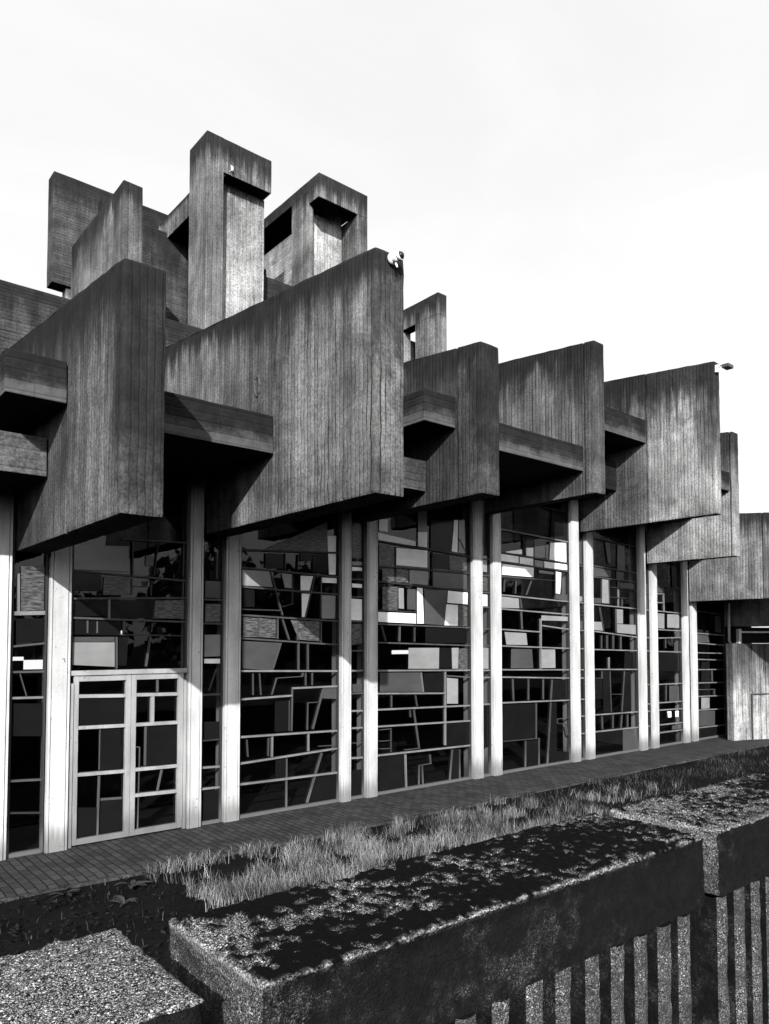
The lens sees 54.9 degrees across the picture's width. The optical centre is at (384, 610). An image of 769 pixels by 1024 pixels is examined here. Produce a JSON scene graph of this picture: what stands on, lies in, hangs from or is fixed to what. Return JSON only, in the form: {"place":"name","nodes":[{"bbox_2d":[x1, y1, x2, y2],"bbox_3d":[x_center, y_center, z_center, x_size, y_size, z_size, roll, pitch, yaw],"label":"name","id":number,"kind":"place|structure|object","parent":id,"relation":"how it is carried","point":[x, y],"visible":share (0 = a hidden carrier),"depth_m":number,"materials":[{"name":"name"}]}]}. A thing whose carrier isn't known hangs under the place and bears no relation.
{"place":"outdoors","nodes":[
{"label":"outdoors","id":0,"kind":"place"},
{"bbox_2d":[0,734,768,898],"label":"path","id":1,"kind":"structure","parent":0,"point":[31,873],"depth_m":10.29,"materials":[{"name":"brick"}]},
{"bbox_2d":[0,744,768,972],"bbox_3d":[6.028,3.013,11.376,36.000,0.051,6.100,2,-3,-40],"label":"verge","id":2,"kind":"structure","parent":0,"point":[184,903],"depth_m":7.67,"materials":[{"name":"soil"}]},
{"bbox_2d":[49,889,80,897],"bbox_3d":[-3.167,2.789,7.298,0.287,0.059,0.184,0,-3,-9],"label":"weed","id":3,"kind":"object","parent":2,"relation":"on","point":[68,893],"visible":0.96,"depth_m":7.31,"materials":[{"name":"grey plant"}]},
{"bbox_2d":[0,867,231,968],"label":"ground cover","id":4,"kind":"object","parent":2,"relation":"on","point":[75,926],"visible":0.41,"depth_m":6.67,"materials":[{"name":"black plant"}]},
{"bbox_2d":[110,895,137,906],"bbox_3d":[-2.501,2.778,7.064,0.283,0.062,0.245,1,-3,-16],"label":"weed","id":5,"kind":"object","parent":2,"relation":"on","point":[120,899],"visible":1,"depth_m":7.09,"materials":[{"name":"grey plant"}]},
{"bbox_2d":[115,879,151,888],"bbox_3d":[-2.551,2.796,7.548,0.259,0.070,0.325,-1,-3,21],"label":"weed","id":6,"kind":"object","parent":2,"relation":"on","point":[136,883],"visible":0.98,"depth_m":7.59,"materials":[{"name":"grey plant"}]},
{"bbox_2d":[0,744,766,903],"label":"path kerb","id":7,"kind":"structure","parent":2,"relation":"on","point":[91,882],"depth_m":9.40,"materials":[{"name":"concrete"}]},
{"bbox_2d":[0,130,768,860],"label":"church building","id":8,"kind":"structure","parent":2,"relation":"on","point":[292,516],"depth_m":11.09,"materials":[{"name":"concrete"}]},
{"bbox_2d":[6,499,48,857],"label":"window","id":9,"kind":"structure","parent":8,"relation":"in","point":[30,576],"depth_m":8.82,"materials":[{"name":"black glass"}]},
{"bbox_2d":[67,668,187,848],"bbox_3d":[-3.299,1.841,9.562,1.534,2.159,0.114,2,-3,-40],"label":"door","id":10,"kind":"structure","parent":8,"relation":"in","point":[128,727],"depth_m":9.52,"materials":[{"name":"white paint"}]},
{"bbox_2d":[70,475,187,670],"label":"window","id":11,"kind":"structure","parent":8,"relation":"in","point":[129,601],"depth_m":9.71,"materials":[{"name":"black glass"}]},
{"bbox_2d":[201,514,223,824],"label":"window","id":12,"kind":"structure","parent":8,"relation":"in","point":[211,764],"depth_m":10.37,"materials":[{"name":"black glass"}]},
{"bbox_2d":[239,512,338,818],"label":"window","id":13,"kind":"structure","parent":8,"relation":"in","point":[289,658],"depth_m":11.20,"materials":[{"name":"black glass"}]},
{"bbox_2d":[351,508,363,799],"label":"window","id":14,"kind":"structure","parent":8,"relation":"in","point":[357,535],"depth_m":12.03,"materials":[{"name":"black glass"}]},
{"bbox_2d":[387,250,403,267],"bbox_3d":[0.129,-3.598,7.582,0.163,0.165,0.122,-2,-3,36],"label":"security camera","id":15,"kind":"object","parent":8,"relation":"attached to","point":[394,258],"visible":1,"depth_m":7.56,"materials":[{"name":"white plastic"}]},
{"bbox_2d":[378,502,471,794],"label":"window","id":16,"kind":"structure","parent":8,"relation":"in","point":[425,730],"depth_m":12.99,"materials":[{"name":"black glass"}]},
{"bbox_2d":[482,501,491,776],"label":"window","id":17,"kind":"structure","parent":8,"relation":"in","point":[485,516],"depth_m":14.02,"materials":[{"name":"black glass"}]},
{"bbox_2d":[501,501,570,773],"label":"window","id":18,"kind":"structure","parent":8,"relation":"in","point":[535,598],"depth_m":14.98,"materials":[{"name":"black glass"}]},
{"bbox_2d":[579,519,585,759],"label":"window","id":19,"kind":"structure","parent":8,"relation":"in","point":[581,549],"depth_m":15.96,"materials":[{"name":"black glass"}]},
{"bbox_2d":[593,526,639,757],"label":"window","id":20,"kind":"structure","parent":8,"relation":"in","point":[614,550],"depth_m":16.81,"materials":[{"name":"black glass"}]},
{"bbox_2d":[645,551,650,748],"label":"window","id":21,"kind":"structure","parent":8,"relation":"in","point":[646,565],"depth_m":17.63,"materials":[{"name":"black glass"}]},
{"bbox_2d":[657,562,683,746],"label":"window","id":22,"kind":"structure","parent":8,"relation":"in","point":[668,574],"depth_m":18.31,"materials":[{"name":"black glass"}]},
{"bbox_2d":[688,588,691,741],"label":"window","id":23,"kind":"structure","parent":8,"relation":"in","point":[688,588],"depth_m":18.83,"materials":[{"name":"black glass"}]},
{"bbox_2d":[697,601,726,739],"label":"window","id":24,"kind":"structure","parent":8,"relation":"in","point":[711,649],"depth_m":19.64,"materials":[{"name":"black glass"}]},
{"bbox_2d":[715,363,733,372],"bbox_3d":[6.293,-4.477,13.703,0.270,0.140,0.226,2,-3,-40],"label":"floodlight","id":25,"kind":"object","parent":8,"relation":"attached to","point":[727,366],"visible":1,"depth_m":13.67,"materials":[{"name":"white plastic"}]},
{"bbox_2d":[142,771,681,909],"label":"tall grass","id":26,"kind":"structure","parent":2,"relation":"on","point":[412,849],"depth_m":8.71,"materials":[{"name":"grey plant"}]},
{"bbox_2d":[726,627,768,740],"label":"boundary wall","id":27,"kind":"structure","parent":2,"relation":"on","point":[747,673],"depth_m":19.13,"materials":[{"name":"concrete"}]},
{"bbox_2d":[739,627,768,642],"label":"strip window","id":28,"kind":"structure","parent":27,"relation":"in","point":[746,637],"depth_m":19.39,"materials":[{"name":"black glass"}]},
{"bbox_3d":[2.809,2.312,4.339,70.000,0.958,0.600,2,-3,-40],"label":"retaining base","id":29,"kind":"object","parent":2,"relation":"on","visible":0},
{"bbox_2d":[0,928,204,1023],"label":"parapet wall","id":30,"kind":"structure","parent":29,"relation":"on","point":[113,976],"depth_m":1.46,"materials":[{"name":"grey concrete"}]},
{"bbox_2d":[169,813,704,1023],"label":"parapet wall","id":31,"kind":"structure","parent":29,"relation":"on","point":[585,919],"depth_m":2.03,"materials":[{"name":"black concrete"}]},
{"bbox_2d":[610,769,768,1023],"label":"parapet wall","id":32,"kind":"structure","parent":29,"relation":"on","point":[728,820],"depth_m":2.88,"materials":[{"name":"grey concrete"}]},
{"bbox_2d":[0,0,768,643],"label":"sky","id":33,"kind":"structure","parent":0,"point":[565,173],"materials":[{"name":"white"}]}
]}

